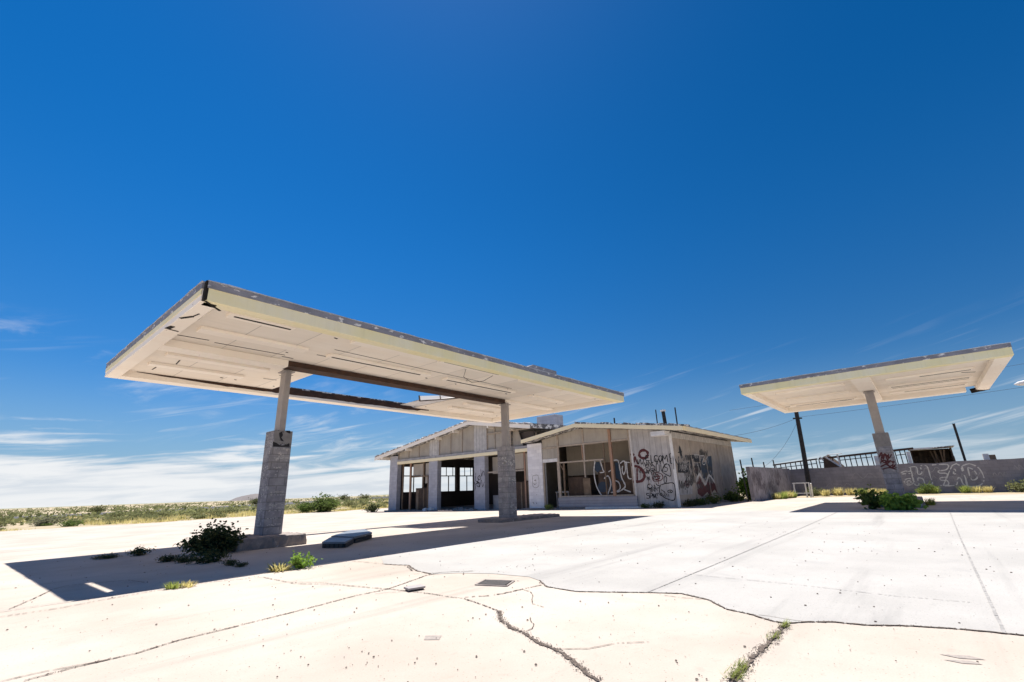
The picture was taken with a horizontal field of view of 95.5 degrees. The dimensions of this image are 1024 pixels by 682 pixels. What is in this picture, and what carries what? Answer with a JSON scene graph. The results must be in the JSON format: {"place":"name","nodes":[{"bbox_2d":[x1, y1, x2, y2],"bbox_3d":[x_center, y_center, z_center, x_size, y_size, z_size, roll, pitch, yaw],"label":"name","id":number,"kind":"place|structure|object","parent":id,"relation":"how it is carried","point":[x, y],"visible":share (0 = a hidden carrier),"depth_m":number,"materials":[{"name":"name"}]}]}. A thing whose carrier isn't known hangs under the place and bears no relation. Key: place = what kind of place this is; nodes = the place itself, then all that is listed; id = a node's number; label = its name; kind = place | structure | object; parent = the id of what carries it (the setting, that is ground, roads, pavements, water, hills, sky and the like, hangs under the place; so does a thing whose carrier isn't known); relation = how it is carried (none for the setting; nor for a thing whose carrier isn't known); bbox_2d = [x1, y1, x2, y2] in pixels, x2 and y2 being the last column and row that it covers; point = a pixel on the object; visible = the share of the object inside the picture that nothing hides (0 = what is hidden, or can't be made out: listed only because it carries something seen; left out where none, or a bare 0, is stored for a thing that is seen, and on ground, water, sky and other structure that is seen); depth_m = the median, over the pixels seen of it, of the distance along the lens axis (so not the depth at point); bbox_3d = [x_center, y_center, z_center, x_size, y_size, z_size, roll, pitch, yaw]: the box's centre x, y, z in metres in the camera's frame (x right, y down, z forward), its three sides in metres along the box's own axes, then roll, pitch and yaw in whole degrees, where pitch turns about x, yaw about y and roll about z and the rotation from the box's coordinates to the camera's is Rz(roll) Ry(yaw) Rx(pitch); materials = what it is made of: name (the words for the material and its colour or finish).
{"place":"outdoors","nodes":[
{"label":"outdoors","id":0,"kind":"place"},
{"bbox_2d":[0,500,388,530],"bbox_3d":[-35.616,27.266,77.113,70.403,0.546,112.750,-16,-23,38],"label":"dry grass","id":1,"kind":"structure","parent":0,"point":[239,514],"depth_m":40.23,"materials":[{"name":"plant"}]},
{"bbox_2d":[8,494,388,508],"bbox_3d":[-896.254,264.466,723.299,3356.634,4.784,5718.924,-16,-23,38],"label":"terrain","id":2,"kind":"structure","parent":0,"point":[149,503],"depth_m":1863.84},
{"bbox_2d":[13,496,388,518],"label":"road","id":3,"kind":"structure","parent":0,"point":[286,503],"depth_m":99.16,"materials":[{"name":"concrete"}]},
{"bbox_2d":[230,494,257,500],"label":"hill","id":4,"kind":"structure","parent":0,"point":[246,498],"depth_m":1233.17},
{"bbox_2d":[0,494,1023,681],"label":"pavement","id":5,"kind":"structure","parent":0,"point":[706,638],"depth_m":4.20,"materials":[{"name":"concrete"}]},
{"bbox_2d":[2,657,114,680],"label":"pavement crack","id":6,"kind":"object","parent":5,"relation":"on","point":[53,669],"visible":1,"depth_m":3.28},
{"bbox_2d":[9,580,141,608],"bbox_3d":[-5.747,3.404,6.346,1.105,0.016,1.810,8,-20,-28],"label":"pavement crack","id":7,"kind":"object","parent":5,"relation":"on","point":[59,587],"visible":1,"depth_m":6.22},
{"bbox_2d":[91,553,119,559],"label":"weed","id":8,"kind":"object","parent":5,"relation":"on","point":[110,555],"visible":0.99,"depth_m":10.57,"materials":[{"name":"green plant"}]},
{"bbox_2d":[125,545,156,555],"bbox_3d":[-8.851,5.012,11.130,0.615,0.282,0.653,-12,-20,27],"label":"weed","id":9,"kind":"object","parent":5,"relation":"on","point":[138,551],"visible":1,"depth_m":11.01,"materials":[{"name":"green plant"}]},
{"bbox_2d":[155,553,181,562],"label":"weed","id":10,"kind":"object","parent":5,"relation":"on","point":[166,559],"visible":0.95,"depth_m":9.44,"materials":[{"name":"green plant"}]},
{"bbox_2d":[163,581,182,589],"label":"weed","id":11,"kind":"object","parent":5,"relation":"on","point":[174,586],"visible":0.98,"depth_m":6.24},
{"bbox_2d":[4,561,341,610],"bbox_3d":[-8.459,2.136,2.132,0.060,0.001,17.000,-16,-23,38],"label":"slab joint","id":12,"kind":"object","parent":5,"relation":"on","point":[148,589],"visible":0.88,"depth_m":6.09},
{"bbox_2d":[178,580,196,587],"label":"weed","id":13,"kind":"object","parent":5,"relation":"on","point":[189,583],"visible":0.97,"depth_m":6.34,"materials":[{"name":"plant"}]},
{"bbox_2d":[174,553,201,562],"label":"weed","id":14,"kind":"object","parent":5,"relation":"on","point":[181,558],"visible":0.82,"depth_m":9.18,"materials":[{"name":"green plant"}]},
{"bbox_2d":[182,548,236,563],"bbox_3d":[-5.887,4.198,9.103,0.864,0.298,0.840,-1,-18,-3],"label":"weed","id":15,"kind":"object","parent":5,"relation":"on","point":[209,557],"visible":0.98,"depth_m":9.02,"materials":[{"name":"green plant"}]},
{"bbox_2d":[219,559,241,565],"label":"weed","id":16,"kind":"object","parent":5,"relation":"on","point":[230,562],"visible":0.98,"depth_m":8.43,"materials":[{"name":"green plant"}]},
{"bbox_2d":[232,562,249,566],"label":"weed","id":17,"kind":"object","parent":5,"relation":"on","point":[240,565],"visible":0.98,"depth_m":8.19,"materials":[{"name":"green plant"}]},
{"bbox_2d":[27,571,459,679],"bbox_3d":[-2.071,2.844,5.040,0.419,0.001,4.670,-14,-21,33],"label":"pavement crack","id":18,"kind":"object","parent":5,"relation":"on","point":[218,630],"visible":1,"depth_m":4.07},
{"bbox_2d":[267,560,293,571],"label":"weed","id":19,"kind":"object","parent":5,"relation":"on","point":[280,567],"visible":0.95,"depth_m":7.44,"materials":[{"name":"plant"}]},
{"bbox_2d":[288,550,321,569],"bbox_3d":[-3.430,3.605,7.683,0.552,0.296,0.396,0,-18,-6],"label":"weed","id":20,"kind":"object","parent":5,"relation":"on","point":[296,561],"visible":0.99,"depth_m":7.61,"materials":[{"name":"green plant"}]},
{"bbox_2d":[266,577,383,588],"bbox_3d":[-2.652,3.239,6.215,2.533,0.001,0.188,-12,-20,28],"label":"pavement crack","id":21,"kind":"object","parent":5,"relation":"on","point":[339,584],"visible":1,"depth_m":6.07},
{"bbox_2d":[322,529,371,547],"bbox_3d":[-4.283,5.245,12.425,0.923,0.152,3.736,-1,-18,-5],"label":"fallen panel","id":22,"kind":"object","parent":5,"relation":"on","point":[343,540],"visible":1,"depth_m":11.74,"materials":[{"name":"metal"}]},
{"bbox_2d":[105,280,623,551],"bbox_3d":[-3.377,3.887,16.369,8.184,5.378,16.463,-16,-23,38],"label":"canopy","id":23,"kind":"object","parent":5,"relation":"on","point":[211,335],"visible":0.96,"depth_m":13.15,"materials":[{"name":"metal"}]},
{"bbox_2d":[404,584,424,591],"bbox_3d":[-1.169,2.976,5.599,0.230,0.040,0.158,11,-22,-35],"label":"pipe cover","id":24,"kind":"object","parent":5,"relation":"on","point":[414,588],"visible":1,"depth_m":5.56,"materials":[{"name":"beige metal"}]},
{"bbox_2d":[424,635,441,639],"bbox_3d":[-0.638,2.370,3.717,0.140,0.001,0.114,-3,-18,4],"label":"pavement stain","id":25,"kind":"object","parent":5,"relation":"on","point":[430,637],"visible":1,"depth_m":3.72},
{"bbox_2d":[438,510,455,511],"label":"concrete curb","id":26,"kind":"structure","parent":5,"relation":"on","point":[446,510],"depth_m":33.02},
{"bbox_2d":[453,509,476,510],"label":"concrete curb","id":27,"kind":"structure","parent":5,"relation":"on","point":[465,509],"depth_m":33.20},
{"bbox_2d":[475,579,514,586],"bbox_3d":[-0.209,3.026,5.818,0.464,0.014,0.359,-9,-19,20],"label":"drain cover","id":28,"kind":"object","parent":5,"relation":"on","point":[497,583],"visible":1,"depth_m":5.77,"materials":[{"name":"metal"}]},
{"bbox_2d":[3,525,1022,681],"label":"pebbles","id":29,"kind":"object","parent":5,"relation":"on","point":[569,620],"visible":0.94,"depth_m":3.64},
{"bbox_2d":[498,611,599,680],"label":"pavement crack","id":30,"kind":"object","parent":5,"relation":"on","point":[567,657],"visible":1,"depth_m":3.30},
{"bbox_2d":[544,504,553,509],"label":"weed","id":31,"kind":"object","parent":5,"relation":"on","point":[548,507],"visible":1,"depth_m":28.21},
{"bbox_2d":[374,420,751,511],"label":"station building","id":32,"kind":"structure","parent":5,"relation":"on","point":[601,465],"depth_m":30.23,"materials":[{"name":"paint"}]},
{"bbox_2d":[446,507,473,509],"bbox_3d":[-3.568,12.740,35.395,3.092,0.242,1.424,-16,-23,38],"label":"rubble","id":33,"kind":"object","parent":32,"relation":"on","point":[462,508],"visible":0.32,"depth_m":34.93,"materials":[{"name":"concrete"}]},
{"bbox_2d":[537,414,562,432],"bbox_3d":[2.907,6.341,35.471,1.750,1.220,1.000,-16,-23,38],"label":"chimney","id":34,"kind":"object","parent":32,"relation":"on","point":[556,419],"visible":0.52,"depth_m":35.09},
{"bbox_2d":[556,428,634,497],"bbox_3d":[4.904,7.489,27.894,5.100,4.606,0.230,-16,-23,38],"label":"window frame","id":35,"kind":"structure","parent":32,"relation":"in","point":[584,436],"depth_m":28.17,"materials":[{"name":"wood"}]},
{"bbox_2d":[660,410,666,423],"bbox_3d":[9.536,4.979,29.127,0.327,1.323,0.341,-16,-23,38],"label":"vent pipe","id":36,"kind":"object","parent":32,"relation":"on","point":[663,416],"visible":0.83,"depth_m":29.12,"materials":[{"name":"metal"}]},
{"bbox_2d":[557,641,648,648],"bbox_3d":[0.663,2.211,3.378,0.701,0.001,0.067,1,-18,-10],"label":"pavement crack","id":37,"kind":"object","parent":5,"relation":"on","point":[591,647],"visible":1,"depth_m":3.34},
{"bbox_2d":[640,503,651,507],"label":"weed","id":38,"kind":"object","parent":5,"relation":"on","point":[644,505],"visible":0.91,"depth_m":24.48,"materials":[{"name":"green plant"}]},
{"bbox_2d":[651,501,665,507],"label":"weed","id":39,"kind":"object","parent":5,"relation":"on","point":[660,504],"visible":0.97,"depth_m":24.12,"materials":[{"name":"green plant"}]},
{"bbox_2d":[682,499,696,506],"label":"weed","id":40,"kind":"object","parent":5,"relation":"on","point":[689,503],"visible":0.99,"depth_m":24.11,"materials":[{"name":"green plant"}]},
{"bbox_2d":[381,510,1023,634],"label":"new concrete","id":41,"kind":"object","parent":5,"relation":"on","point":[562,559],"visible":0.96,"depth_m":6.84,"materials":[{"name":"concrete"}]},
{"bbox_2d":[647,512,836,591],"bbox_3d":[6.416,4.315,10.581,0.051,0.001,15.222,-16,-23,38],"label":"slab joint","id":42,"kind":"object","parent":41,"relation":"on","point":[728,558],"visible":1,"depth_m":6.90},
{"bbox_2d":[540,580,1023,634],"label":"pavement crack","id":43,"kind":"object","parent":41,"relation":"on","point":[804,621],"visible":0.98,"depth_m":3.75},
{"bbox_2d":[686,573,969,601],"bbox_3d":[3.153,2.653,5.050,0.083,0.001,2.704,15,-24,-42],"label":"pavement crack","id":44,"kind":"object","parent":41,"relation":"on","point":[826,587],"visible":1,"depth_m":4.91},
{"bbox_2d":[949,510,1005,632],"bbox_3d":[8.819,3.778,9.181,0.046,0.001,16.136,-17,-23,38],"label":"slab joint","id":45,"kind":"object","parent":41,"relation":"on","point":[991,604],"visible":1,"depth_m":4.59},
{"bbox_2d":[693,497,711,504],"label":"weed","id":46,"kind":"object","parent":5,"relation":"on","point":[703,502],"visible":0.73,"depth_m":25.20,"materials":[{"name":"green plant"}]},
{"bbox_2d":[705,493,725,503],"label":"weed","id":47,"kind":"object","parent":5,"relation":"on","point":[715,500],"visible":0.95,"depth_m":26.27,"materials":[{"name":"green plant"}]},
{"bbox_2d":[722,620,790,680],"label":"crack grass","id":48,"kind":"structure","parent":5,"relation":"on","point":[744,665],"depth_m":2.86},
{"bbox_2d":[728,624,786,680],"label":"pavement crack","id":49,"kind":"object","parent":5,"relation":"on","point":[764,646],"visible":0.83,"depth_m":3.17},
{"bbox_2d":[772,492,780,498],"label":"grass tuft","id":50,"kind":"object","parent":5,"relation":"on","point":[775,496],"visible":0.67,"depth_m":29.12,"materials":[{"name":"plant"}]},
{"bbox_2d":[775,492,789,498],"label":"grass tuft","id":51,"kind":"object","parent":5,"relation":"on","point":[784,496],"visible":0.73,"depth_m":29.22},
{"bbox_2d":[782,490,793,497],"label":"grass tuft","id":52,"kind":"object","parent":5,"relation":"on","point":[791,495],"visible":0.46,"depth_m":30.03,"materials":[{"name":"plant"}]},
{"bbox_2d":[739,342,1013,507],"bbox_3d":[15.565,4.283,19.560,8.232,5.178,8.383,-16,-23,38],"label":"canopy","id":53,"kind":"object","parent":5,"relation":"on","point":[979,369],"visible":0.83,"depth_m":19.04,"materials":[{"name":"metal"}]},
{"bbox_2d":[924,498,936,504],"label":"weed","id":54,"kind":"object","parent":5,"relation":"on","point":[930,502],"visible":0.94,"depth_m":17.88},
{"bbox_2d":[944,659,979,663],"bbox_3d":[2.768,1.971,2.857,0.173,0.001,0.057,-7,-18,15],"label":"pavement stain","id":55,"kind":"object","parent":5,"relation":"on","point":[965,661],"visible":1,"depth_m":2.86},
{"bbox_2d":[942,654,984,659],"bbox_3d":[2.839,1.993,2.935,0.212,0.001,0.065,-8,-19,17],"label":"pavement stain","id":56,"kind":"object","parent":5,"relation":"on","point":[964,656],"visible":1,"depth_m":2.94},
{"bbox_2d":[0,492,1023,530],"bbox_3d":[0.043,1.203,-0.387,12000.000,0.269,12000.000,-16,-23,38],"label":"desert ground","id":57,"kind":"structure","parent":0,"point":[18,526],"depth_m":39.07,"materials":[{"name":"sand"}]},
{"bbox_2d":[0,519,8,528],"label":"desert shrub","id":58,"kind":"object","parent":57,"relation":"on","point":[4,524],"visible":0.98,"depth_m":34.53,"materials":[{"name":"green plant"}]},
{"bbox_2d":[28,514,67,525],"bbox_3d":[-37.212,14.414,37.317,2.402,0.984,2.377,14,-24,-40],"label":"desert shrub","id":59,"kind":"object","parent":57,"relation":"on","point":[45,521],"visible":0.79,"depth_m":37.05,"materials":[{"name":"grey plant"}]},
{"bbox_2d":[56,519,84,526],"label":"desert shrub","id":60,"kind":"object","parent":57,"relation":"on","point":[70,522],"visible":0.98,"depth_m":33.99,"materials":[{"name":"green plant"}]},
{"bbox_2d":[64,518,91,523],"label":"desert shrub","id":61,"kind":"object","parent":57,"relation":"on","point":[75,520],"visible":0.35,"depth_m":38.44,"materials":[{"name":"green plant"}]},
{"bbox_2d":[86,505,108,512],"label":"desert shrub","id":62,"kind":"object","parent":57,"relation":"on","point":[98,508],"visible":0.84,"depth_m":85.95,"materials":[{"name":"green plant"}]},
{"bbox_2d":[100,510,127,517],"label":"desert shrub","id":63,"kind":"object","parent":57,"relation":"on","point":[114,514],"visible":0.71,"depth_m":48.37,"materials":[{"name":"green plant"}]},
{"bbox_2d":[107,516,128,522],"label":"desert shrub","id":64,"kind":"object","parent":57,"relation":"on","point":[120,518],"visible":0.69,"depth_m":37.50,"materials":[{"name":"green plant"}]},
{"bbox_2d":[122,512,149,519],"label":"desert shrub","id":65,"kind":"object","parent":57,"relation":"on","point":[136,515],"visible":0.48,"depth_m":42.40,"materials":[{"name":"green plant"}]},
{"bbox_2d":[138,508,158,514],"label":"desert shrub","id":66,"kind":"object","parent":57,"relation":"on","point":[149,511],"visible":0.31,"depth_m":47.09,"materials":[{"name":"green plant"}]},
{"bbox_2d":[143,514,157,519],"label":"desert shrub","id":67,"kind":"object","parent":57,"relation":"on","point":[151,517],"visible":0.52,"depth_m":40.03,"materials":[{"name":"green plant"}]},
{"bbox_2d":[145,508,178,517],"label":"desert shrub","id":68,"kind":"object","parent":57,"relation":"on","point":[163,513],"visible":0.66,"depth_m":42.85,"materials":[{"name":"green plant"}]},
{"bbox_2d":[186,511,204,515],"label":"desert shrub","id":69,"kind":"object","parent":57,"relation":"on","point":[194,513],"visible":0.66,"depth_m":46.53,"materials":[{"name":"green plant"}]},
{"bbox_2d":[195,514,209,518],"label":"desert shrub","id":70,"kind":"object","parent":57,"relation":"on","point":[200,517],"visible":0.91,"depth_m":39.64,"materials":[{"name":"green plant"}]},
{"bbox_2d":[173,517,248,555],"bbox_3d":[-6.865,4.580,10.873,1.498,0.863,1.688,-4,-18,7],"label":"bush","id":71,"kind":"object","parent":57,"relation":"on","point":[220,537],"visible":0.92,"depth_m":10.65,"materials":[{"name":"green plant"}]},
{"bbox_2d":[210,511,227,517],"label":"desert shrub","id":72,"kind":"object","parent":57,"relation":"on","point":[221,514],"visible":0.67,"depth_m":40.45,"materials":[{"name":"green plant"}]},
{"bbox_2d":[208,508,234,513],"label":"desert shrub","id":73,"kind":"object","parent":57,"relation":"on","point":[217,510],"visible":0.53,"depth_m":50.82,"materials":[{"name":"green plant"}]},
{"bbox_2d":[226,507,246,513],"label":"desert shrub","id":74,"kind":"object","parent":57,"relation":"on","point":[231,510],"visible":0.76,"depth_m":51.77,"materials":[{"name":"green plant"}]},
{"bbox_2d":[244,497,257,504],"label":"desert shrub","id":75,"kind":"object","parent":57,"relation":"on","point":[254,501],"visible":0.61,"depth_m":134.74,"materials":[{"name":"green plant"}]},
{"bbox_2d":[295,501,314,512],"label":"bush","id":76,"kind":"object","parent":57,"relation":"on","point":[302,508],"visible":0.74,"depth_m":45.11,"materials":[{"name":"green plant"}]},
{"bbox_2d":[303,492,345,511],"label":"bush","id":77,"kind":"object","parent":57,"relation":"on","point":[324,505],"visible":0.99,"depth_m":45.21,"materials":[{"name":"green plant"}]},
{"bbox_2d":[336,493,351,499],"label":"desert shrub","id":78,"kind":"object","parent":57,"relation":"on","point":[344,496],"visible":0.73,"depth_m":155.70,"materials":[{"name":"green plant"}]},
{"bbox_2d":[342,500,358,506],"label":"desert shrub","id":79,"kind":"object","parent":57,"relation":"on","point":[349,503],"visible":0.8,"depth_m":61.80,"materials":[{"name":"green plant"}]},
{"bbox_2d":[358,494,369,498],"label":"desert shrub","id":80,"kind":"object","parent":57,"relation":"on","point":[363,496],"visible":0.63,"depth_m":161.37,"materials":[{"name":"green plant"}]},
{"bbox_2d":[0,489,739,525],"bbox_3d":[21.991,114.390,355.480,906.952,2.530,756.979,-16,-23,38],"label":"scrub","id":81,"kind":"object","parent":57,"relation":"on","point":[91,516],"visible":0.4,"depth_m":76.12,"materials":[{"name":"green plant"}]},
{"bbox_2d":[363,502,381,511],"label":"bush","id":82,"kind":"object","parent":57,"relation":"on","point":[371,507],"visible":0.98,"depth_m":40.31,"materials":[{"name":"green plant"}]},
{"bbox_2d":[723,488,746,501],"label":"bush","id":83,"kind":"object","parent":57,"relation":"on","point":[733,497],"visible":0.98,"depth_m":28.10,"materials":[{"name":"green plant"}]},
{"bbox_2d":[732,468,750,499],"bbox_3d":[15.108,9.170,29.740,1.842,2.099,1.853,-14,-22,34],"label":"bush","id":84,"kind":"object","parent":57,"relation":"on","point":[740,484],"visible":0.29,"depth_m":29.53,"materials":[{"name":"green plant"}]},
{"bbox_2d":[739,460,748,501],"bbox_3d":[13.669,8.255,27.357,0.124,2.479,0.070,-8,-19,17],"label":"fence post","id":85,"kind":"object","parent":57,"relation":"on","point":[744,481],"visible":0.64,"depth_m":27.32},
{"bbox_2d":[793,412,811,495],"bbox_3d":[21.775,8.252,34.672,0.716,6.413,0.340,-16,-23,38],"label":"utility pole","id":86,"kind":"object","parent":57,"relation":"on","point":[797,418],"visible":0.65,"depth_m":34.64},
{"bbox_2d":[803,387,1020,416],"bbox_3d":[36.473,0.747,25.645,36.509,2.666,0.016,-14,-22,34],"label":"power line","id":87,"kind":"object","parent":86,"relation":"attached to","point":[914,402],"visible":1,"depth_m":31.60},
{"bbox_2d":[792,482,813,497],"bbox_3d":[19.813,10.121,31.595,1.146,0.976,0.430,-16,-23,38],"label":"timber frame","id":88,"kind":"object","parent":57,"relation":"on","point":[809,486],"visible":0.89,"depth_m":31.32,"materials":[{"name":"white paint"}]},
{"bbox_2d":[804,487,825,495],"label":"bush","id":89,"kind":"object","parent":57,"relation":"on","point":[816,492],"visible":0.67,"depth_m":33.10,"materials":[{"name":"green plant"}]},
{"bbox_2d":[819,489,830,495],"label":"grass tuft","id":90,"kind":"object","parent":57,"relation":"on","point":[824,492],"visible":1,"depth_m":31.86,"materials":[{"name":"plant"}]},
{"bbox_2d":[830,487,844,495],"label":"grass tuft","id":91,"kind":"object","parent":57,"relation":"on","point":[837,492],"visible":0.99,"depth_m":31.70,"materials":[{"name":"plant"}]},
{"bbox_2d":[845,488,857,494],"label":"grass tuft","id":92,"kind":"object","parent":57,"relation":"on","point":[850,492],"visible":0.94,"depth_m":31.64,"materials":[{"name":"plant"}]},
{"bbox_2d":[773,445,955,468],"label":"ruined shed","id":93,"kind":"structure","parent":57,"relation":"on","point":[931,455],"depth_m":33.78,"materials":[{"name":"white paint"}]},
{"bbox_2d":[853,484,882,508],"bbox_3d":[13.091,5.735,17.069,1.012,0.939,1.081,-11,-20,26],"label":"bush","id":94,"kind":"object","parent":57,"relation":"on","point":[870,499],"visible":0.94,"depth_m":16.91,"materials":[{"name":"green plant"}]},
{"bbox_2d":[746,458,1023,501],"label":"boundary wall","id":95,"kind":"structure","parent":57,"relation":"on","point":[765,483],"depth_m":30.47,"materials":[{"name":"paint"}]},
{"bbox_2d":[982,454,995,459],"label":"white block","id":96,"kind":"structure","parent":95,"relation":"on","point":[988,457],"depth_m":29.83,"materials":[{"name":"paint"}]},
{"bbox_2d":[877,490,928,509],"bbox_3d":[13.442,5.511,16.059,1.359,0.830,1.123,-9,-19,20],"label":"bush","id":97,"kind":"object","parent":57,"relation":"on","point":[905,501],"visible":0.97,"depth_m":15.88,"materials":[{"name":"green plant"}]},
{"bbox_2d":[915,481,940,493],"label":"bush","id":98,"kind":"object","parent":57,"relation":"on","point":[925,487],"visible":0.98,"depth_m":29.76,"materials":[{"name":"green plant"}]},
{"bbox_2d":[927,486,940,493],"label":"grass tuft","id":99,"kind":"object","parent":57,"relation":"on","point":[934,490],"visible":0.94,"depth_m":29.47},
{"bbox_2d":[952,423,966,460],"bbox_3d":[29.557,7.625,30.377,0.165,4.430,0.160,-16,-23,38],"label":"steel post","id":100,"kind":"object","parent":57,"relation":"on","point":[959,442],"visible":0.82,"depth_m":30.64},
{"bbox_2d":[954,485,971,492],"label":"grass tuft","id":101,"kind":"object","parent":57,"relation":"on","point":[963,489],"visible":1,"depth_m":28.66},
{"bbox_2d":[970,485,981,492],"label":"grass tuft","id":102,"kind":"object","parent":57,"relation":"on","point":[975,489],"visible":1,"depth_m":28.38,"materials":[{"name":"plant"}]},
{"bbox_2d":[980,485,993,491],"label":"grass tuft","id":103,"kind":"object","parent":57,"relation":"on","point":[987,489],"visible":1,"depth_m":28.09,"materials":[{"name":"plant"}]},
{"bbox_2d":[1004,479,1023,491],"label":"bush","id":104,"kind":"object","parent":57,"relation":"on","point":[1017,486],"visible":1,"depth_m":27.35,"materials":[{"name":"green plant"}]},
{"bbox_2d":[1014,380,1023,385],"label":"street lamp","id":105,"kind":"object","parent":57,"relation":"on","point":[1020,383],"visible":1,"depth_m":27.28,"materials":[{"name":"beige metal"}]},
{"bbox_2d":[0,0,1023,508],"label":"sky","id":106,"kind":"structure","parent":0,"point":[666,205],"materials":[{"name":"blue"}]},
{"bbox_2d":[556,491,568,507],"bbox_3d":[3.420,10.195,29.958,1.050,0.980,0.550,-16,-23,38],"label":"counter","id":107,"kind":"object","parent":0,"point":[557,492],"visible":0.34,"depth_m":29.99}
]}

